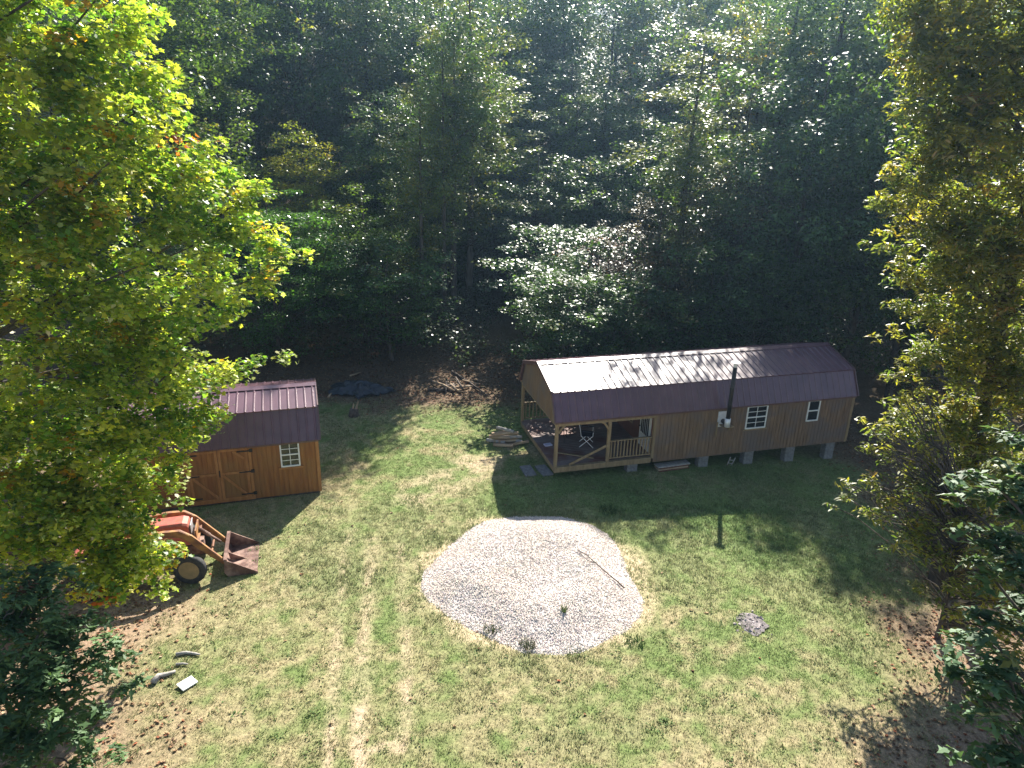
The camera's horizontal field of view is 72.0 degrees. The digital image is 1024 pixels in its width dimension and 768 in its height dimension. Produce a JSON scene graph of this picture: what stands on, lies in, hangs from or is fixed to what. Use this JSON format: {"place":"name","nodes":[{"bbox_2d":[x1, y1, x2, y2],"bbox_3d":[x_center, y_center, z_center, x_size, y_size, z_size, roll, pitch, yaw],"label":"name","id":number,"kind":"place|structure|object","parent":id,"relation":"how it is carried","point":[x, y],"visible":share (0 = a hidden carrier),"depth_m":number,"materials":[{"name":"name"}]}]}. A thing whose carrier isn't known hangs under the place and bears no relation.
{"place":"outdoors","nodes":[
{"label":"outdoors","id":0,"kind":"place"},
{"bbox_2d":[0,52,1023,767],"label":"ground","id":1,"kind":"structure","parent":0,"point":[870,396],"depth_m":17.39,"materials":[{"name":"green plant"}]},
{"bbox_2d":[0,33,94,378],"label":"tree","id":2,"kind":"object","parent":1,"relation":"on","point":[35,230],"visible":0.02,"depth_m":29.63,"materials":[{"name":"green plant"}]},
{"bbox_2d":[0,557,152,767],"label":"oak sapling","id":3,"kind":"object","parent":1,"relation":"on","point":[37,681],"visible":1,"depth_m":11.85,"materials":[{"name":"green plant"}]},
{"bbox_2d":[0,4,176,349],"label":"tree","id":4,"kind":"object","parent":1,"relation":"on","point":[51,109],"visible":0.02,"depth_m":32.19,"materials":[{"name":"green plant"}]},
{"bbox_2d":[21,0,198,218],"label":"forest tree","id":5,"kind":"object","parent":1,"relation":"on","point":[156,19],"visible":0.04,"depth_m":48.95,"materials":[{"name":"green plant"}]},
{"bbox_2d":[31,207,222,357],"bbox_3d":[-16.654,-3.942,31.694,7.068,7.772,7.460,-2,21,-10],"label":"tree","id":6,"kind":"object","parent":1,"relation":"on","point":[166,253],"visible":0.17,"depth_m":31.30,"materials":[{"name":"green plant"}]},
{"bbox_2d":[36,0,269,337],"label":"tree","id":7,"kind":"object","parent":1,"relation":"on","point":[200,93],"visible":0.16,"depth_m":33.88,"materials":[{"name":"green plant"}]},
{"bbox_2d":[0,0,318,656],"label":"maple tree","id":8,"kind":"object","parent":1,"relation":"on","point":[37,519],"visible":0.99,"depth_m":13.02,"materials":[{"name":"green plant"}]},
{"bbox_2d":[67,510,259,600],"bbox_3d":[-9.095,4.220,18.637,4.395,1.698,1.931,-5,21,-16],"label":"tractor","id":9,"kind":"object","parent":1,"relation":"on","point":[179,527],"visible":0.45,"depth_m":18.59,"materials":[{"name":"red paint"}]},
{"bbox_2d":[101,0,275,292],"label":"tree","id":10,"kind":"object","parent":1,"relation":"on","point":[190,13],"visible":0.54,"depth_m":37.90,"materials":[{"name":"green plant"}]},
{"bbox_2d":[113,0,263,181],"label":"forest tree","id":11,"kind":"object","parent":1,"relation":"on","point":[223,14],"visible":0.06,"depth_m":48.14,"materials":[{"name":"green plant"}]},
{"bbox_2d":[107,378,321,512],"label":"shed","id":12,"kind":"structure","parent":1,"relation":"on","point":[265,445],"depth_m":22.03,"materials":[{"name":"brown wood"}]},
{"bbox_2d":[184,451,222,503],"bbox_3d":[-9.523,2.881,21.630,1.015,1.760,0.067,-5,21,-16],"label":"door","id":13,"kind":"structure","parent":12,"relation":"in","point":[205,483],"depth_m":21.66,"materials":[{"name":"wood"}]},
{"bbox_2d":[217,448,256,500],"bbox_3d":[-8.542,2.801,21.914,1.015,1.760,0.067,-5,21,-16],"label":"door","id":14,"kind":"structure","parent":12,"relation":"in","point":[234,470],"depth_m":21.90,"materials":[{"name":"brown wood"}]},
{"bbox_2d":[279,443,300,467],"bbox_3d":[-7.005,2.221,22.218,0.590,0.830,0.075,-5,21,-16],"label":"window","id":15,"kind":"structure","parent":12,"relation":"in","point":[289,453],"depth_m":22.23,"materials":[{"name":"white plastic"}]},
{"bbox_2d":[154,0,306,266],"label":"forest tree","id":16,"kind":"object","parent":1,"relation":"on","point":[251,85],"visible":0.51,"depth_m":47.60,"materials":[{"name":"green plant"}]},
{"bbox_2d":[186,121,287,266],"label":"understory tree","id":17,"kind":"object","parent":1,"relation":"on","point":[237,160],"visible":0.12,"depth_m":48.90,"materials":[{"name":"green plant"}]},
{"bbox_2d":[195,83,309,198],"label":"understory tree","id":18,"kind":"object","parent":1,"relation":"on","point":[250,145],"visible":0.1,"depth_m":55.05,"materials":[{"name":"green plant"}]},
{"bbox_2d":[208,178,303,281],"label":"understory tree","id":19,"kind":"object","parent":1,"relation":"on","point":[241,256],"visible":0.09,"depth_m":44.75,"materials":[{"name":"green plant"}]},
{"bbox_2d":[154,189,378,360],"bbox_3d":[-11.346,-4.869,33.682,9.595,8.429,8.883,3,20,5],"label":"evergreen tree","id":20,"kind":"object","parent":1,"relation":"on","point":[300,300],"visible":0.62,"depth_m":32.87,"materials":[{"name":"green plant"}]},
{"bbox_2d":[238,0,351,151],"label":"forest tree","id":21,"kind":"object","parent":1,"relation":"on","point":[296,78],"visible":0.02,"depth_m":65.65,"materials":[{"name":"green plant"}]},
{"bbox_2d":[189,0,402,250],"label":"forest tree","id":22,"kind":"object","parent":1,"relation":"on","point":[300,93],"visible":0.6,"depth_m":48.92,"materials":[{"name":"green plant"}]},
{"bbox_2d":[239,134,354,268],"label":"understory tree","id":23,"kind":"object","parent":1,"relation":"on","point":[273,176],"visible":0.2,"depth_m":48.51,"materials":[{"name":"green plant"}]},
{"bbox_2d":[256,0,363,183],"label":"forest tree","id":24,"kind":"object","parent":1,"relation":"on","point":[318,18],"visible":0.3,"depth_m":54.91,"materials":[{"name":"green plant"}]},
{"bbox_2d":[250,120,373,307],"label":"tree","id":25,"kind":"object","parent":1,"relation":"on","point":[305,199],"visible":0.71,"depth_m":39.10,"materials":[{"name":"green plant"}]},
{"bbox_2d":[256,64,381,224],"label":"understory tree","id":26,"kind":"object","parent":1,"relation":"on","point":[337,119],"visible":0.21,"depth_m":51.88,"materials":[{"name":"green plant"}]},
{"bbox_2d":[273,182,377,292],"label":"understory tree","id":27,"kind":"object","parent":1,"relation":"on","point":[327,192],"visible":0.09,"depth_m":44.12,"materials":[{"name":"green plant"}]},
{"bbox_2d":[306,134,409,251],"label":"understory tree","id":28,"kind":"object","parent":1,"relation":"on","point":[327,187],"visible":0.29,"depth_m":49.02,"materials":[{"name":"green plant"}]},
{"bbox_2d":[286,181,435,342],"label":"tree","id":29,"kind":"object","parent":1,"relation":"on","point":[375,231],"visible":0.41,"depth_m":35.26,"materials":[{"name":"green plant"}]},
{"bbox_2d":[328,380,395,398],"bbox_3d":[-6.787,0.068,31.528,3.117,0.497,2.031,5,21,8],"label":"tarpaulin","id":30,"kind":"object","parent":1,"relation":"on","point":[358,389],"visible":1,"depth_m":31.23,"materials":[{"name":"plastic"}]},
{"bbox_2d":[322,0,415,242],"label":"forest tree","id":31,"kind":"object","parent":1,"relation":"on","point":[365,74],"visible":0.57,"depth_m":50.18,"materials":[{"name":"green plant"}]},
{"bbox_2d":[304,0,450,193],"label":"forest tree","id":32,"kind":"object","parent":1,"relation":"on","point":[393,30],"visible":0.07,"depth_m":55.20,"materials":[{"name":"green plant"}]},
{"bbox_2d":[305,231,463,360],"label":"tree","id":33,"kind":"object","parent":1,"relation":"on","point":[386,306],"visible":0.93,"depth_m":33.37,"materials":[{"name":"green plant"}]},
{"bbox_2d":[338,86,441,303],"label":"tree","id":34,"kind":"object","parent":1,"relation":"on","point":[391,161],"visible":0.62,"depth_m":40.21,"materials":[{"name":"green plant"}]},
{"bbox_2d":[348,183,447,276],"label":"understory tree","id":35,"kind":"object","parent":1,"relation":"on","point":[412,237],"visible":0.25,"depth_m":45.37,"materials":[{"name":"green plant"}]},
{"bbox_2d":[351,0,479,255],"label":"forest tree","id":36,"kind":"object","parent":1,"relation":"on","point":[414,52],"visible":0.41,"depth_m":47.86,"materials":[{"name":"green plant"}]},
{"bbox_2d":[371,82,469,344],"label":"tree","id":37,"kind":"object","parent":1,"relation":"on","point":[419,189],"visible":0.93,"depth_m":34.14,"materials":[{"name":"green plant"}]},
{"bbox_2d":[339,0,531,219],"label":"forest tree","id":38,"kind":"object","parent":1,"relation":"on","point":[442,17],"visible":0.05,"depth_m":52.95,"materials":[{"name":"green plant"}]},
{"bbox_2d":[395,23,494,335],"bbox_3d":[-3.574,-9.827,36.493,4.826,15.584,4.177,-5,21,-17],"label":"tree","id":39,"kind":"object","parent":1,"relation":"on","point":[440,152],"visible":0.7,"depth_m":34.83,"materials":[{"name":"green plant"}]},
{"bbox_2d":[397,7,510,328],"bbox_3d":[-3.032,-10.940,37.768,6.145,16.647,6.285,0,20,-4],"label":"tree","id":40,"kind":"object","parent":1,"relation":"on","point":[483,116],"visible":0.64,"depth_m":35.83,"materials":[{"name":"green plant"}]},
{"bbox_2d":[409,0,536,316],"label":"tree","id":41,"kind":"object","parent":1,"relation":"on","point":[471,203],"visible":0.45,"depth_m":38.11,"materials":[{"name":"green plant"}]},
{"bbox_2d":[411,175,538,300],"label":"understory tree","id":42,"kind":"object","parent":1,"relation":"on","point":[477,253],"visible":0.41,"depth_m":43.45,"materials":[{"name":"green plant"}]},
{"bbox_2d":[410,26,563,257],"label":"forest tree","id":43,"kind":"object","parent":1,"relation":"on","point":[540,100],"visible":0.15,"depth_m":48.90,"materials":[{"name":"green plant"}]},
{"bbox_2d":[443,65,543,228],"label":"understory tree","id":44,"kind":"object","parent":1,"relation":"on","point":[519,75],"visible":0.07,"depth_m":52.86,"materials":[{"name":"green plant"}]},
{"bbox_2d":[431,119,572,274],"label":"understory tree","id":45,"kind":"object","parent":1,"relation":"on","point":[535,153],"visible":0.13,"depth_m":48.57,"materials":[{"name":"green plant"}]},
{"bbox_2d":[486,426,528,446],"bbox_3d":[-0.183,1.993,26.651,1.620,0.641,0.661,5,21,9],"label":"firewood stack","id":46,"kind":"object","parent":1,"relation":"on","point":[506,435],"visible":1,"depth_m":26.71,"materials":[{"name":"grey wood"}]},
{"bbox_2d":[462,73,559,286],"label":"tree","id":47,"kind":"object","parent":1,"relation":"on","point":[528,161],"visible":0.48,"depth_m":45.17,"materials":[{"name":"green plant"}]},
{"bbox_2d":[0,340,1022,767],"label":"leaf litter","id":48,"kind":"object","parent":1,"relation":"on","point":[498,518],"visible":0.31,"depth_m":19.16,"materials":[{"name":"brown plant"}]},
{"bbox_2d":[424,0,606,209],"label":"forest tree","id":49,"kind":"object","parent":1,"relation":"on","point":[506,24],"visible":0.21,"depth_m":53.41,"materials":[{"name":"green plant"}]},
{"bbox_2d":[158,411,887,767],"bbox_3d":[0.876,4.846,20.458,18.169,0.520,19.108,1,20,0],"label":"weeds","id":50,"kind":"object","parent":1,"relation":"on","point":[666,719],"visible":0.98,"depth_m":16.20,"materials":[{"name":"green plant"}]},
{"bbox_2d":[456,154,606,303],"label":"understory tree","id":51,"kind":"object","parent":1,"relation":"on","point":[510,189],"visible":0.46,"depth_m":41.98,"materials":[{"name":"green plant"}]},
{"bbox_2d":[420,515,644,655],"bbox_3d":[0.650,5.013,19.035,7.400,0.828,6.600,1,20,0],"label":"gravel pile","id":52,"kind":"object","parent":1,"relation":"on","point":[517,578],"visible":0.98,"depth_m":18.24,"materials":[{"name":"gravel"}]},
{"bbox_2d":[122,261,947,394],"bbox_3d":[1.154,-3.650,39.401,43.484,3.955,15.235,1,20,0],"label":"brush","id":53,"kind":"object","parent":1,"relation":"on","point":[422,336],"visible":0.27,"depth_m":36.47,"materials":[{"name":"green plant"}]},
{"bbox_2d":[470,221,629,349],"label":"tree","id":54,"kind":"object","parent":1,"relation":"on","point":[518,264],"visible":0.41,"depth_m":35.73,"materials":[{"name":"green plant"}]},
{"bbox_2d":[494,0,615,219],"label":"forest tree","id":55,"kind":"object","parent":1,"relation":"on","point":[551,49],"visible":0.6,"depth_m":54.05,"materials":[{"name":"green plant"}]},
{"bbox_2d":[498,263,635,358],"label":"tree","id":56,"kind":"object","parent":1,"relation":"on","point":[556,335],"visible":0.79,"depth_m":30.76,"materials":[{"name":"green plant"}]},
{"bbox_2d":[519,56,621,255],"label":"forest tree","id":57,"kind":"object","parent":1,"relation":"on","point":[572,79],"visible":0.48,"depth_m":49.10,"materials":[{"name":"green plant"}]},
{"bbox_2d":[518,0,627,125],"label":"forest tree","id":58,"kind":"object","parent":1,"relation":"on","point":[594,49],"visible":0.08,"depth_m":73.75,"materials":[{"name":"green plant"}]},
{"bbox_2d":[521,53,628,222],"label":"understory tree","id":59,"kind":"object","parent":1,"relation":"on","point":[598,85],"visible":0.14,"depth_m":52.27,"materials":[{"name":"green plant"}]},
{"bbox_2d":[533,93,620,267],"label":"tree","id":60,"kind":"object","parent":1,"relation":"on","point":[576,145],"visible":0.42,"depth_m":47.03,"materials":[{"name":"green plant"}]},
{"bbox_2d":[536,0,617,123],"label":"forest tree","id":61,"kind":"object","parent":1,"relation":"on","point":[599,8],"visible":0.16,"depth_m":63.93,"materials":[{"name":"green plant"}]},
{"bbox_2d":[509,112,647,255],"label":"understory tree","id":62,"kind":"object","parent":1,"relation":"on","point":[560,154],"visible":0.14,"depth_m":47.92,"materials":[{"name":"green plant"}]},
{"bbox_2d":[521,154,653,282],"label":"understory tree","id":63,"kind":"object","parent":1,"relation":"on","point":[593,219],"visible":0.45,"depth_m":42.58,"materials":[{"name":"green plant"}]},
{"bbox_2d":[548,87,652,263],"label":"forest tree","id":64,"kind":"object","parent":1,"relation":"on","point":[604,143],"visible":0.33,"depth_m":47.98,"materials":[{"name":"green plant"}]},
{"bbox_2d":[524,0,689,185],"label":"forest tree","id":65,"kind":"object","parent":1,"relation":"on","point":[618,47],"visible":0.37,"depth_m":55.93,"materials":[{"name":"green plant"}]},
{"bbox_2d":[535,225,688,353],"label":"tree","id":66,"kind":"object","parent":1,"relation":"on","point":[577,261],"visible":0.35,"depth_m":33.53,"materials":[{"name":"green plant"}]},
{"bbox_2d":[543,271,695,356],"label":"tree","id":67,"kind":"object","parent":1,"relation":"on","point":[640,327],"visible":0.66,"depth_m":31.24,"materials":[{"name":"green plant"}]},
{"bbox_2d":[552,223,686,353],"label":"tree","id":68,"kind":"object","parent":1,"relation":"on","point":[613,263],"visible":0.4,"depth_m":33.45,"materials":[{"name":"green plant"}]},
{"bbox_2d":[570,115,683,260],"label":"understory tree","id":69,"kind":"object","parent":1,"relation":"on","point":[653,135],"visible":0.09,"depth_m":48.97,"materials":[{"name":"green plant"}]},
{"bbox_2d":[546,122,717,279],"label":"tree","id":70,"kind":"object","parent":1,"relation":"on","point":[629,172],"visible":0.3,"depth_m":44.46,"materials":[{"name":"green plant"}]},
{"bbox_2d":[593,0,683,116],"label":"forest tree","id":71,"kind":"object","parent":1,"relation":"on","point":[618,23],"visible":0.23,"depth_m":69.35,"materials":[{"name":"green plant"}]},
{"bbox_2d":[600,0,688,120],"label":"forest tree","id":72,"kind":"object","parent":1,"relation":"on","point":[644,10],"visible":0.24,"depth_m":61.51,"materials":[{"name":"green plant"}]},
{"bbox_2d":[597,182,711,351],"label":"tree","id":73,"kind":"object","parent":1,"relation":"on","point":[660,229],"visible":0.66,"depth_m":33.66,"materials":[{"name":"green plant"}]},
{"bbox_2d":[611,13,718,175],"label":"tree","id":74,"kind":"object","parent":1,"relation":"on","point":[656,85],"visible":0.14,"depth_m":55.25,"materials":[{"name":"green plant"}]},
{"bbox_2d":[654,460,689,471],"bbox_3d":[5.819,2.971,25.591,1.310,0.190,0.338,-5,21,-17],"label":"board pile","id":75,"kind":"object","parent":1,"relation":"on","point":[671,465],"visible":1,"depth_m":25.49,"materials":[{"name":"grey"}]},
{"bbox_2d":[633,0,733,227],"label":"forest tree","id":76,"kind":"object","parent":1,"relation":"on","point":[691,14],"visible":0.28,"depth_m":53.92,"materials":[{"name":"green plant"}]},
{"bbox_2d":[617,0,754,115],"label":"forest tree","id":77,"kind":"object","parent":1,"relation":"on","point":[675,7],"visible":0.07,"depth_m":63.44,"materials":[{"name":"green plant"}]},
{"bbox_2d":[616,16,764,268],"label":"forest tree","id":78,"kind":"object","parent":1,"relation":"on","point":[655,71],"visible":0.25,"depth_m":48.66,"materials":[{"name":"green plant"}]},
{"bbox_2d":[607,29,775,347],"bbox_3d":[9.202,-9.406,36.268,7.564,16.288,6.548,-6,22,-20],"label":"tree","id":79,"kind":"object","parent":1,"relation":"on","point":[692,155],"visible":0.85,"depth_m":35.15,"materials":[{"name":"green plant"}]},
{"bbox_2d":[626,176,761,315],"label":"understory tree","id":80,"kind":"object","parent":1,"relation":"on","point":[674,256],"visible":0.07,"depth_m":42.98,"materials":[{"name":"green plant"}]},
{"bbox_2d":[636,238,800,350],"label":"tree","id":81,"kind":"object","parent":1,"relation":"on","point":[733,299],"visible":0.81,"depth_m":33.29,"materials":[{"name":"green plant"}]},
{"bbox_2d":[647,0,798,230],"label":"forest tree","id":82,"kind":"object","parent":1,"relation":"on","point":[730,28],"visible":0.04,"depth_m":53.33,"materials":[{"name":"green plant"}]},
{"bbox_2d":[673,0,787,205],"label":"forest tree","id":83,"kind":"object","parent":1,"relation":"on","point":[729,11],"visible":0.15,"depth_m":47.31,"materials":[{"name":"green plant"}]},
{"bbox_2d":[673,155,808,346],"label":"tree","id":84,"kind":"object","parent":1,"relation":"on","point":[743,225],"visible":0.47,"depth_m":34.78,"materials":[{"name":"green plant"}]},
{"bbox_2d":[641,56,857,342],"bbox_3d":[12.616,-8.874,37.007,9.928,15.234,10.827,-14,25,-35],"label":"tree","id":85,"kind":"object","parent":1,"relation":"on","point":[717,156],"visible":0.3,"depth_m":35.73,"materials":[{"name":"green plant"}]},
{"bbox_2d":[733,610,772,636],"bbox_3d":[6.007,6.047,17.740,0.927,0.132,1.053,1,20,0],"label":"fire pit","id":86,"kind":"object","parent":1,"relation":"on","point":[759,624],"visible":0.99,"depth_m":17.73,"materials":[{"name":"grey stone"}]},
{"bbox_2d":[696,7,818,251],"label":"tree","id":87,"kind":"object","parent":1,"relation":"on","point":[743,111],"visible":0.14,"depth_m":44.48,"materials":[{"name":"green plant"}]},
{"bbox_2d":[689,258,839,347],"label":"tree","id":88,"kind":"object","parent":1,"relation":"on","point":[796,315],"visible":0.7,"depth_m":33.12,"materials":[{"name":"green plant"}]},
{"bbox_2d":[694,0,875,240],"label":"forest tree","id":89,"kind":"object","parent":1,"relation":"on","point":[741,17],"visible":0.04,"depth_m":49.53,"materials":[{"name":"green plant"}]},
{"bbox_2d":[709,0,872,161],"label":"forest tree","id":90,"kind":"object","parent":1,"relation":"on","point":[779,32],"visible":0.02,"depth_m":54.76,"materials":[{"name":"green plant"}]},
{"bbox_2d":[722,0,875,311],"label":"tree","id":91,"kind":"object","parent":1,"relation":"on","point":[782,53],"visible":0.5,"depth_m":40.38,"materials":[{"name":"green plant"}]},
{"bbox_2d":[704,52,924,343],"bbox_3d":[14.392,-7.845,34.852,9.996,15.543,10.550,-17,27,-40],"label":"tree","id":92,"kind":"object","parent":1,"relation":"on","point":[799,229],"visible":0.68,"depth_m":33.33,"materials":[{"name":"green plant"}]},
{"bbox_2d":[819,442,834,458],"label":"concrete pier","id":93,"kind":"structure","parent":1,"relation":"on","point":[826,450],"depth_m":27.39,"materials":[{"name":"concrete"}]},
{"bbox_2d":[519,342,858,472],"bbox_3d":[6.720,0.237,26.774,12.110,3.780,4.752,-4,21,-15],"label":"cabin","id":94,"kind":"object","parent":93,"relation":"on","point":[639,408],"visible":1,"depth_m":25.50,"materials":[{"name":"brown wood"}]},
{"bbox_2d":[744,405,768,428],"bbox_3d":[8.921,1.199,25.691,0.850,0.900,0.075,-4,21,-15],"label":"window","id":95,"kind":"structure","parent":94,"relation":"in","point":[756,417],"depth_m":25.69,"materials":[{"name":"white plastic"}]},
{"bbox_2d":[749,0,921,333],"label":"tree","id":96,"kind":"object","parent":1,"relation":"on","point":[839,48],"visible":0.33,"depth_m":37.45,"materials":[{"name":"green plant"}]},
{"bbox_2d":[760,30,1007,360],"bbox_3d":[17.053,-7.456,33.273,9.788,16.515,10.330,-10,23,-27],"label":"tree","id":97,"kind":"object","parent":1,"relation":"on","point":[854,316],"visible":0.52,"depth_m":32.23,"materials":[{"name":"green plant"}]},
{"bbox_2d":[810,0,1001,345],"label":"tree","id":98,"kind":"object","parent":1,"relation":"on","point":[856,15],"visible":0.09,"depth_m":36.27,"materials":[{"name":"green plant"}]},
{"bbox_2d":[799,104,1023,400],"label":"tree","id":99,"kind":"object","parent":1,"relation":"on","point":[897,347],"visible":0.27,"depth_m":32.20,"materials":[{"name":"green plant"}]},
{"bbox_2d":[807,64,1023,364],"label":"tree","id":100,"kind":"object","parent":1,"relation":"on","point":[896,288],"visible":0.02,"depth_m":35.32,"materials":[{"name":"green plant"}]},
{"bbox_2d":[822,377,1023,675],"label":"twiggy shrub","id":101,"kind":"object","parent":1,"relation":"on","point":[918,537],"visible":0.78,"depth_m":16.73,"materials":[{"name":"green plant"}]},
{"bbox_2d":[857,0,1023,591],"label":"hickory tree","id":102,"kind":"object","parent":1,"relation":"on","point":[973,98],"visible":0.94,"depth_m":16.39,"materials":[{"name":"green plant"}]},
{"bbox_2d":[886,83,1023,394],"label":"tree","id":103,"kind":"object","parent":1,"relation":"on","point":[950,390],"visible":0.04,"depth_m":33.03,"materials":[{"name":"green plant"}]},
{"bbox_2d":[931,424,1023,767],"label":"young oak tree","id":104,"kind":"object","parent":1,"relation":"on","point":[1002,675],"visible":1,"depth_m":6.09,"materials":[{"name":"green plant"}]},
{"bbox_2d":[951,171,1023,434],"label":"tree","id":105,"kind":"object","parent":1,"relation":"on","point":[972,183],"visible":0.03,"depth_m":29.20,"materials":[{"name":"green plant"}]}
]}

